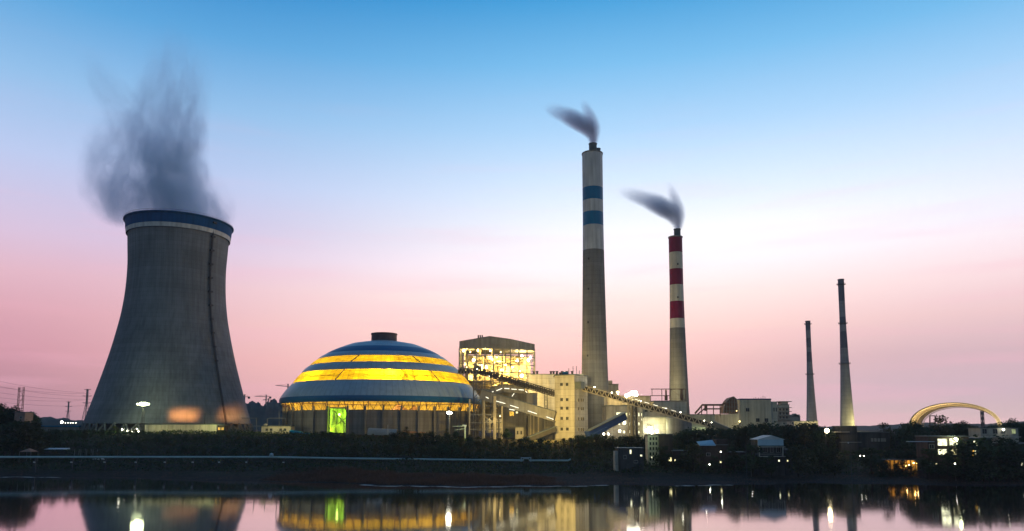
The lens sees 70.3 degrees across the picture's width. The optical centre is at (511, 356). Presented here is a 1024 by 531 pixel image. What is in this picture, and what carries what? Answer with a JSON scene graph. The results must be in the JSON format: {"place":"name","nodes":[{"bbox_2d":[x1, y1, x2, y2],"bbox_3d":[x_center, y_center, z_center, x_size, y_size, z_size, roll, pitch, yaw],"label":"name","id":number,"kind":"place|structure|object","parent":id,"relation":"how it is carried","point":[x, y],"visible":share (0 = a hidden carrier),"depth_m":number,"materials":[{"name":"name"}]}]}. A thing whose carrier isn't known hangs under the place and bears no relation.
{"place":"outdoors","nodes":[
{"label":"outdoors","id":0,"kind":"place"},
{"bbox_2d":[5,411,93,430],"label":"hill","id":1,"kind":"structure","parent":0,"point":[49,421],"depth_m":942.20,"materials":[{"name":"green plant"}]},
{"bbox_2d":[241,398,290,429],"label":"hill","id":2,"kind":"structure","parent":0,"point":[264,413],"depth_m":1196.83,"materials":[{"name":"green plant"}]},
{"bbox_2d":[0,477,1023,530],"bbox_3d":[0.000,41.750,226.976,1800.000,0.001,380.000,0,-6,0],"label":"water","id":3,"kind":"structure","parent":0,"point":[86,504],"depth_m":177.23,"materials":[{"name":"black liquid"}]},
{"bbox_2d":[0,430,1023,486],"bbox_3d":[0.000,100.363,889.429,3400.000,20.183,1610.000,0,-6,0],"label":"ground","id":4,"kind":"structure","parent":0,"point":[254,474],"depth_m":294.22,"materials":[{"name":"green plant"}]},
{"bbox_2d":[0,403,12,435],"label":"tree","id":5,"kind":"object","parent":4,"relation":"on","point":[3,410],"visible":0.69,"depth_m":358.51,"materials":[{"name":"green plant"}]},
{"bbox_2d":[0,405,27,435],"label":"tree","id":6,"kind":"object","parent":4,"relation":"on","point":[11,418],"visible":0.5,"depth_m":360.15,"materials":[{"name":"green plant"}]},
{"bbox_2d":[0,421,28,458],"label":"tree","id":7,"kind":"object","parent":4,"relation":"on","point":[9,438],"visible":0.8,"depth_m":325.92,"materials":[{"name":"green plant"}]},
{"bbox_2d":[0,419,38,458],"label":"tree","id":8,"kind":"object","parent":4,"relation":"on","point":[16,423],"visible":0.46,"depth_m":328.98,"materials":[{"name":"green plant"}]},
{"bbox_2d":[14,412,34,434],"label":"hillside house","id":9,"kind":"structure","parent":4,"relation":"on","point":[24,416],"depth_m":344.08,"materials":[{"name":"brick"}]},
{"bbox_2d":[9,419,51,455],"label":"tree","id":10,"kind":"object","parent":4,"relation":"on","point":[29,428],"visible":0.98,"depth_m":327.05,"materials":[{"name":"green plant"}]},
{"bbox_2d":[41,426,80,431],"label":"blue wall","id":11,"kind":"structure","parent":4,"relation":"on","point":[60,428],"depth_m":418.46,"materials":[{"name":"paint"}]},
{"bbox_2d":[137,402,149,429],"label":"light mast","id":12,"kind":"object","parent":4,"relation":"on","point":[143,405],"visible":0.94,"depth_m":392.29,"materials":[{"name":"metal"}]},
{"bbox_2d":[80,208,258,433],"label":"cooling tower","id":13,"kind":"structure","parent":4,"relation":"on","point":[170,359],"depth_m":431.51,"materials":[{"name":"concrete"}]},
{"bbox_2d":[145,424,221,433],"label":"long low hall","id":14,"kind":"structure","parent":4,"relation":"on","point":[176,427],"depth_m":396.07,"materials":[{"name":"beige concrete"}]},
{"bbox_2d":[261,424,294,433],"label":"control cabin","id":15,"kind":"object","parent":4,"relation":"on","point":[265,428],"visible":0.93,"depth_m":393.08,"materials":[{"name":"beige stone"}]},
{"bbox_2d":[0,453,570,472],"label":"pipeline","id":16,"kind":"object","parent":4,"relation":"on","point":[221,457],"visible":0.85,"depth_m":303.46,"materials":[{"name":"metal"}]},
{"bbox_2d":[349,443,361,457],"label":"tree","id":17,"kind":"object","parent":4,"relation":"on","point":[354,447],"visible":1,"depth_m":314.61,"materials":[{"name":"green plant"}]},
{"bbox_2d":[279,332,480,437],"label":"storage dome","id":18,"kind":"structure","parent":4,"relation":"on","point":[359,387],"depth_m":408.88,"materials":[{"name":"metal"}]},
{"bbox_2d":[367,428,398,434],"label":"barrel shed","id":19,"kind":"structure","parent":4,"relation":"on","point":[376,431],"depth_m":376.33,"materials":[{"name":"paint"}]},
{"bbox_2d":[257,466,569,485],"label":"reeds","id":20,"kind":"object","parent":4,"relation":"on","point":[348,475],"visible":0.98,"depth_m":263.84,"materials":[{"name":"green plant"}]},
{"bbox_2d":[422,431,439,444],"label":"tree","id":21,"kind":"object","parent":4,"relation":"on","point":[431,435],"visible":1,"depth_m":342.19,"materials":[{"name":"green plant"}]},
{"bbox_2d":[443,442,460,458],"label":"tree","id":22,"kind":"object","parent":4,"relation":"on","point":[452,447],"visible":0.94,"depth_m":309.32,"materials":[{"name":"green plant"}]},
{"bbox_2d":[0,428,917,475],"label":"undergrowth","id":23,"kind":"object","parent":4,"relation":"on","point":[303,434],"visible":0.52,"depth_m":317.59,"materials":[{"name":"green plant"}]},
{"bbox_2d":[473,373,482,437],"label":"conveyor support","id":24,"kind":"object","parent":4,"relation":"on","point":[481,383],"visible":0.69,"depth_m":424.04,"materials":[{"name":"metal"}]},
{"bbox_2d":[457,366,479,374],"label":"truss conveyor","id":25,"kind":"object","parent":24,"relation":"on","point":[468,370],"visible":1,"depth_m":426.81,"materials":[{"name":"metal"}]},
{"bbox_2d":[479,367,554,396],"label":"truss conveyor","id":26,"kind":"object","parent":24,"relation":"on","point":[518,382],"visible":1,"depth_m":414.22,"materials":[{"name":"metal"}]},
{"bbox_2d":[469,396,502,438],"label":"pipe rack","id":27,"kind":"object","parent":4,"relation":"on","point":[488,422],"visible":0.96,"depth_m":396.46,"materials":[{"name":"metal"}]},
{"bbox_2d":[479,389,556,421],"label":"covered gallery","id":28,"kind":"object","parent":27,"relation":"on","point":[524,407],"visible":0.95,"depth_m":403.49,"materials":[{"name":"grey metal"}]},
{"bbox_2d":[490,378,499,437],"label":"conveyor support","id":29,"kind":"object","parent":4,"relation":"on","point":[491,386],"visible":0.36,"depth_m":417.91,"materials":[{"name":"metal"}]},
{"bbox_2d":[487,384,524,393],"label":"covered gallery","id":30,"kind":"object","parent":29,"relation":"on","point":[508,388],"visible":0.77,"depth_m":416.19,"materials":[{"name":"grey metal"}]},
{"bbox_2d":[459,335,534,435],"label":"boiler house","id":31,"kind":"structure","parent":4,"relation":"on","point":[514,366],"depth_m":530.29,"materials":[{"name":"metal"}]},
{"bbox_2d":[500,392,526,437],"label":"transfer house","id":32,"kind":"structure","parent":4,"relation":"on","point":[512,419],"depth_m":422.55,"materials":[{"name":"beige concrete"}]},
{"bbox_2d":[515,427,523,438],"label":"block","id":33,"kind":"structure","parent":4,"relation":"on","point":[519,432],"depth_m":407.74,"materials":[{"name":"concrete"}]},
{"bbox_2d":[526,393,536,404],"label":"annex","id":34,"kind":"object","parent":4,"relation":"on","point":[531,398],"visible":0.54,"depth_m":439.66,"materials":[{"name":"grey stone"}]},
{"bbox_2d":[527,414,554,439],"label":"side hall","id":35,"kind":"structure","parent":4,"relation":"on","point":[535,424],"depth_m":418.08,"materials":[{"name":"beige concrete"}]},
{"bbox_2d":[533,437,548,450],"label":"tree","id":36,"kind":"object","parent":4,"relation":"on","point":[540,441],"visible":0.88,"depth_m":332.26,"materials":[{"name":"green plant"}]},
{"bbox_2d":[527,426,556,439],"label":"covered gallery","id":37,"kind":"object","parent":4,"relation":"on","point":[545,432],"visible":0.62,"depth_m":392.53,"materials":[{"name":"metal"}]},
{"bbox_2d":[527,371,583,410],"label":"turbine hall","id":38,"kind":"structure","parent":4,"relation":"on","point":[548,380],"depth_m":500.59,"materials":[{"name":"concrete"}]},
{"bbox_2d":[553,366,587,439],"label":"lift tower","id":39,"kind":"structure","parent":4,"relation":"on","point":[571,406],"depth_m":401.68,"materials":[{"name":"concrete"}]},
{"bbox_2d":[570,434,586,448],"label":"tree","id":40,"kind":"object","parent":4,"relation":"on","point":[577,439],"visible":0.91,"depth_m":342.04,"materials":[{"name":"green plant"}]},
{"bbox_2d":[582,142,608,436],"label":"smokestack","id":41,"kind":"object","parent":4,"relation":"on","point":[594,354],"visible":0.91,"depth_m":521.31,"materials":[{"name":"white paint"}]},
{"bbox_2d":[588,433,603,449],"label":"tree","id":42,"kind":"object","parent":4,"relation":"on","point":[596,439],"visible":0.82,"depth_m":341.14,"materials":[{"name":"green plant"}]},
{"bbox_2d":[584,412,626,437],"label":"covered gallery","id":43,"kind":"object","parent":4,"relation":"on","point":[608,424],"visible":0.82,"depth_m":395.52,"materials":[{"name":"blue metal"}]},
{"bbox_2d":[605,435,617,450],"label":"tree","id":44,"kind":"object","parent":4,"relation":"on","point":[614,442],"visible":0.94,"depth_m":335.58,"materials":[{"name":"green plant"}]},
{"bbox_2d":[608,380,618,395],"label":"stepped building","id":45,"kind":"structure","parent":4,"relation":"on","point":[613,388],"depth_m":545.40,"materials":[{"name":"grey concrete"}]},
{"bbox_2d":[602,405,642,438],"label":"workshop block","id":46,"kind":"structure","parent":4,"relation":"on","point":[610,411],"depth_m":428.50,"materials":[{"name":"beige concrete"}]},
{"bbox_2d":[616,434,631,446],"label":"tree","id":47,"kind":"object","parent":4,"relation":"on","point":[625,438],"visible":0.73,"depth_m":334.74,"materials":[{"name":"green plant"}]},
{"bbox_2d":[604,396,649,404],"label":"bunker block","id":48,"kind":"structure","parent":4,"relation":"on","point":[607,401],"depth_m":461.58,"materials":[{"name":"beige concrete"}]},
{"bbox_2d":[613,447,643,471],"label":"shore block","id":49,"kind":"structure","parent":4,"relation":"on","point":[626,458],"depth_m":287.49,"materials":[{"name":"grey concrete"}]},
{"bbox_2d":[627,404,632,436],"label":"conveyor support","id":50,"kind":"object","parent":4,"relation":"on","point":[628,417],"visible":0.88,"depth_m":396.59,"materials":[{"name":"paint"}]},
{"bbox_2d":[632,405,637,439],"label":"conveyor support","id":51,"kind":"object","parent":4,"relation":"on","point":[636,424],"visible":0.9,"depth_m":395.38,"materials":[{"name":"metal"}]},
{"bbox_2d":[582,384,711,427],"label":"truss conveyor","id":52,"kind":"object","parent":51,"relation":"on","point":[656,409],"visible":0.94,"depth_m":393.56,"materials":[{"name":"metal"}]},
{"bbox_2d":[644,434,658,464],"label":"stair house","id":53,"kind":"structure","parent":4,"relation":"on","point":[651,444],"depth_m":300.83,"materials":[{"name":"concrete"}]},
{"bbox_2d":[643,407,668,437],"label":"process hall","id":54,"kind":"structure","parent":4,"relation":"on","point":[654,422],"depth_m":434.18,"materials":[{"name":"concrete"}]},
{"bbox_2d":[652,446,673,468],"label":"tree","id":55,"kind":"object","parent":4,"relation":"on","point":[659,458],"visible":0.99,"depth_m":290.96,"materials":[{"name":"green plant"}]},
{"bbox_2d":[656,434,672,465],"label":"shore house","id":56,"kind":"structure","parent":4,"relation":"on","point":[664,440],"depth_m":298.97,"materials":[{"name":"concrete"}]},
{"bbox_2d":[649,389,686,416],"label":"silo house","id":57,"kind":"structure","parent":4,"relation":"on","point":[680,405],"depth_m":449.35,"materials":[{"name":"concrete"}]},
{"bbox_2d":[668,228,689,413],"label":"smokestack","id":58,"kind":"object","parent":4,"relation":"on","point":[678,377],"visible":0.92,"depth_m":500.73,"materials":[{"name":"paint"}]},
{"bbox_2d":[666,416,691,433],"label":"storage silo","id":59,"kind":"object","parent":4,"relation":"on","point":[674,425],"visible":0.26,"depth_m":422.02,"materials":[{"name":"grey metal"}]},
{"bbox_2d":[672,454,685,469],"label":"shrub","id":60,"kind":"object","parent":4,"relation":"on","point":[676,462],"visible":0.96,"depth_m":287.97,"materials":[{"name":"green plant"}]},
{"bbox_2d":[673,432,685,449],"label":"tree","id":61,"kind":"object","parent":4,"relation":"on","point":[678,445],"visible":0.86,"depth_m":337.04,"materials":[{"name":"green plant"}]},
{"bbox_2d":[671,450,687,467],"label":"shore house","id":62,"kind":"structure","parent":4,"relation":"on","point":[675,453],"depth_m":296.50,"materials":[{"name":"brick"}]},
{"bbox_2d":[678,442,704,471],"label":"tree","id":63,"kind":"object","parent":4,"relation":"on","point":[692,451],"visible":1,"depth_m":287.38,"materials":[{"name":"green plant"}]},
{"bbox_2d":[681,427,709,448],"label":"tree","id":64,"kind":"object","parent":4,"relation":"on","point":[695,431],"visible":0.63,"depth_m":337.63,"materials":[{"name":"green plant"}]},
{"bbox_2d":[687,414,714,434],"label":"plant annex","id":65,"kind":"object","parent":4,"relation":"on","point":[710,417],"visible":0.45,"depth_m":453.41,"materials":[{"name":"grey concrete"}]},
{"bbox_2d":[696,439,727,468],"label":"shore house","id":66,"kind":"structure","parent":4,"relation":"on","point":[713,447],"depth_m":295.63,"materials":[{"name":"brick"}]},
{"bbox_2d":[700,426,725,440],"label":"tree","id":67,"kind":"object","parent":4,"relation":"on","point":[710,432],"visible":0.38,"depth_m":344.73,"materials":[{"name":"green plant"}]},
{"bbox_2d":[695,396,739,434],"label":"dust collector","id":68,"kind":"object","parent":4,"relation":"on","point":[728,416],"visible":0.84,"depth_m":468.92,"materials":[{"name":"metal"}]},
{"bbox_2d":[722,427,739,446],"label":"tree","id":69,"kind":"object","parent":4,"relation":"on","point":[727,433],"visible":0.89,"depth_m":347.09,"materials":[{"name":"green plant"}]},
{"bbox_2d":[720,446,744,472],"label":"tree","id":70,"kind":"object","parent":4,"relation":"on","point":[733,459],"visible":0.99,"depth_m":287.51,"materials":[{"name":"green plant"}]},
{"bbox_2d":[728,423,746,446],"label":"tree","id":71,"kind":"object","parent":4,"relation":"on","point":[735,429],"visible":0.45,"depth_m":353.12,"materials":[{"name":"green plant"}]},
{"bbox_2d":[734,425,750,449],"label":"tree","id":72,"kind":"object","parent":4,"relation":"on","point":[743,430],"visible":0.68,"depth_m":346.86,"materials":[{"name":"green plant"}]},
{"bbox_2d":[738,422,761,444],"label":"tree","id":73,"kind":"object","parent":4,"relation":"on","point":[751,428],"visible":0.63,"depth_m":343.83,"materials":[{"name":"green plant"}]},
{"bbox_2d":[740,444,767,476],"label":"tree","id":74,"kind":"object","parent":4,"relation":"on","point":[752,461],"visible":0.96,"depth_m":279.18,"materials":[{"name":"green plant"}]},
{"bbox_2d":[737,397,777,427],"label":"office block","id":75,"kind":"structure","parent":4,"relation":"on","point":[756,411],"depth_m":478.92,"materials":[{"name":"grey concrete"}]},
{"bbox_2d":[748,421,786,444],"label":"tree","id":76,"kind":"object","parent":4,"relation":"on","point":[765,429],"visible":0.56,"depth_m":338.11,"materials":[{"name":"green plant"}]},
{"bbox_2d":[751,435,785,475],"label":"shore house","id":77,"kind":"structure","parent":4,"relation":"on","point":[770,445],"depth_m":283.53,"materials":[{"name":"white paint"}]},
{"bbox_2d":[761,456,778,477],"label":"shrub","id":78,"kind":"object","parent":4,"relation":"on","point":[771,466],"visible":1,"depth_m":275.63,"materials":[{"name":"green plant"}]},
{"bbox_2d":[777,401,791,425],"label":"apartment block","id":79,"kind":"structure","parent":4,"relation":"on","point":[783,407],"depth_m":618.03,"materials":[{"name":"concrete"}]},
{"bbox_2d":[778,423,796,447],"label":"tree","id":80,"kind":"object","parent":4,"relation":"on","point":[788,434],"visible":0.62,"depth_m":341.64,"materials":[{"name":"green plant"}]},
{"bbox_2d":[784,449,792,474],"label":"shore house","id":81,"kind":"structure","parent":4,"relation":"on","point":[787,463],"depth_m":286.20,"materials":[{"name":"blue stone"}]},
{"bbox_2d":[784,422,814,448],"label":"tree","id":82,"kind":"object","parent":4,"relation":"on","point":[797,432],"visible":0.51,"depth_m":339.87,"materials":[{"name":"green plant"}]},
{"bbox_2d":[784,443,816,476],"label":"tree","id":83,"kind":"object","parent":4,"relation":"on","point":[796,450],"visible":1,"depth_m":278.48,"materials":[{"name":"green plant"}]},
{"bbox_2d":[797,423,813,446],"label":"tree","id":84,"kind":"object","parent":4,"relation":"on","point":[802,426],"visible":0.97,"depth_m":333.43,"materials":[{"name":"green plant"}]},
{"bbox_2d":[804,321,816,420],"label":"smokestack","id":85,"kind":"object","parent":4,"relation":"on","point":[811,413],"visible":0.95,"depth_m":898.40,"materials":[{"name":"grey concrete"}]},
{"bbox_2d":[806,442,835,473],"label":"tree","id":86,"kind":"object","parent":4,"relation":"on","point":[817,449],"visible":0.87,"depth_m":286.56,"materials":[{"name":"green plant"}]},
{"bbox_2d":[808,426,834,445],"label":"tree","id":87,"kind":"object","parent":4,"relation":"on","point":[819,432],"visible":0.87,"depth_m":332.03,"materials":[{"name":"green plant"}]},
{"bbox_2d":[815,426,838,450],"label":"tree","id":88,"kind":"object","parent":4,"relation":"on","point":[828,444],"visible":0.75,"depth_m":329.81,"materials":[{"name":"green plant"}]},
{"bbox_2d":[832,426,857,451],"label":"pump house","id":89,"kind":"structure","parent":4,"relation":"on","point":[846,434],"depth_m":328.13,"materials":[{"name":"grey concrete"}]},
{"bbox_2d":[836,279,854,425],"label":"smokestack","id":90,"kind":"object","parent":4,"relation":"on","point":[846,412],"visible":0.96,"depth_m":749.26,"materials":[{"name":"grey concrete"}]},
{"bbox_2d":[855,447,887,473],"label":"tree","id":91,"kind":"object","parent":4,"relation":"on","point":[865,461],"visible":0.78,"depth_m":282.25,"materials":[{"name":"green plant"}]},
{"bbox_2d":[857,432,889,450],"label":"long low building","id":92,"kind":"structure","parent":4,"relation":"on","point":[877,440],"depth_m":329.81,"materials":[{"name":"grey stone"}]},
{"bbox_2d":[877,459,916,471],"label":"orange lit shed","id":93,"kind":"structure","parent":4,"relation":"on","point":[908,461],"depth_m":284.32,"materials":[{"name":"metal"}]},
{"bbox_2d":[887,443,916,458],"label":"tree","id":94,"kind":"object","parent":4,"relation":"on","point":[896,454],"visible":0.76,"depth_m":290.35,"materials":[{"name":"green plant"}]},
{"bbox_2d":[897,458,910,476],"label":"shrub","id":95,"kind":"object","parent":4,"relation":"on","point":[902,464],"visible":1,"depth_m":275.45,"materials":[{"name":"green plant"}]},
{"bbox_2d":[896,420,936,451],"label":"tree","id":96,"kind":"object","parent":4,"relation":"on","point":[913,431],"visible":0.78,"depth_m":315.88,"materials":[{"name":"green plant"}]},
{"bbox_2d":[916,448,941,478],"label":"tree","id":97,"kind":"object","parent":4,"relation":"on","point":[924,465],"visible":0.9,"depth_m":266.26,"materials":[{"name":"green plant"}]},
{"bbox_2d":[906,436,969,479],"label":"long house","id":98,"kind":"structure","parent":4,"relation":"on","point":[936,443],"depth_m":268.10,"materials":[{"name":"brick"}]},
{"bbox_2d":[928,415,953,435],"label":"tree","id":99,"kind":"object","parent":4,"relation":"on","point":[940,428],"visible":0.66,"depth_m":328.04,"materials":[{"name":"green plant"}]},
{"bbox_2d":[933,458,962,481],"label":"shrub","id":100,"kind":"object","parent":4,"relation":"on","point":[942,471],"visible":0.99,"depth_m":258.98,"materials":[{"name":"green plant"}]},
{"bbox_2d":[944,421,967,435],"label":"tree","id":101,"kind":"object","parent":4,"relation":"on","point":[956,432],"visible":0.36,"depth_m":333.19,"materials":[{"name":"green plant"}]},
{"bbox_2d":[937,436,987,483],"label":"tree","id":102,"kind":"object","parent":4,"relation":"on","point":[964,449],"visible":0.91,"depth_m":259.30,"materials":[{"name":"green plant"}]},
{"bbox_2d":[957,434,1007,481],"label":"tree","id":103,"kind":"object","parent":4,"relation":"on","point":[986,444],"visible":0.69,"depth_m":259.79,"materials":[{"name":"green plant"}]},
{"bbox_2d":[968,428,1020,445],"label":"flat roof house","id":104,"kind":"structure","parent":4,"relation":"on","point":[1011,433],"depth_m":298.34,"materials":[{"name":"concrete"}]},
{"bbox_2d":[985,434,1023,480],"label":"tree","id":105,"kind":"object","parent":4,"relation":"on","point":[1008,445],"visible":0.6,"depth_m":261.03,"materials":[{"name":"green plant"}]},
{"bbox_2d":[1000,441,1023,479],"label":"tree","id":106,"kind":"object","parent":4,"relation":"on","point":[1015,464],"visible":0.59,"depth_m":260.80,"materials":[{"name":"green plant"}]},
{"bbox_2d":[1001,418,1023,442],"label":"tree","id":107,"kind":"object","parent":4,"relation":"on","point":[1014,423],"visible":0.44,"depth_m":327.17,"materials":[{"name":"green plant"}]},
{"bbox_2d":[0,0,1023,426],"label":"sky","id":108,"kind":"structure","parent":0,"point":[410,169],"materials":[{"name":"blue"}]},
{"bbox_2d":[820,421,1023,429],"bbox_3d":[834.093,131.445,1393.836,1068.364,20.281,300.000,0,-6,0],"label":"hill","id":109,"kind":"structure","parent":0,"point":[876,427],"depth_m":1312.56,"materials":[{"name":"green plant"}]},
{"bbox_2d":[909,402,1001,426],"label":"arched shed","id":110,"kind":"structure","parent":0,"point":[919,416],"depth_m":913.40,"materials":[{"name":"beige metal"}]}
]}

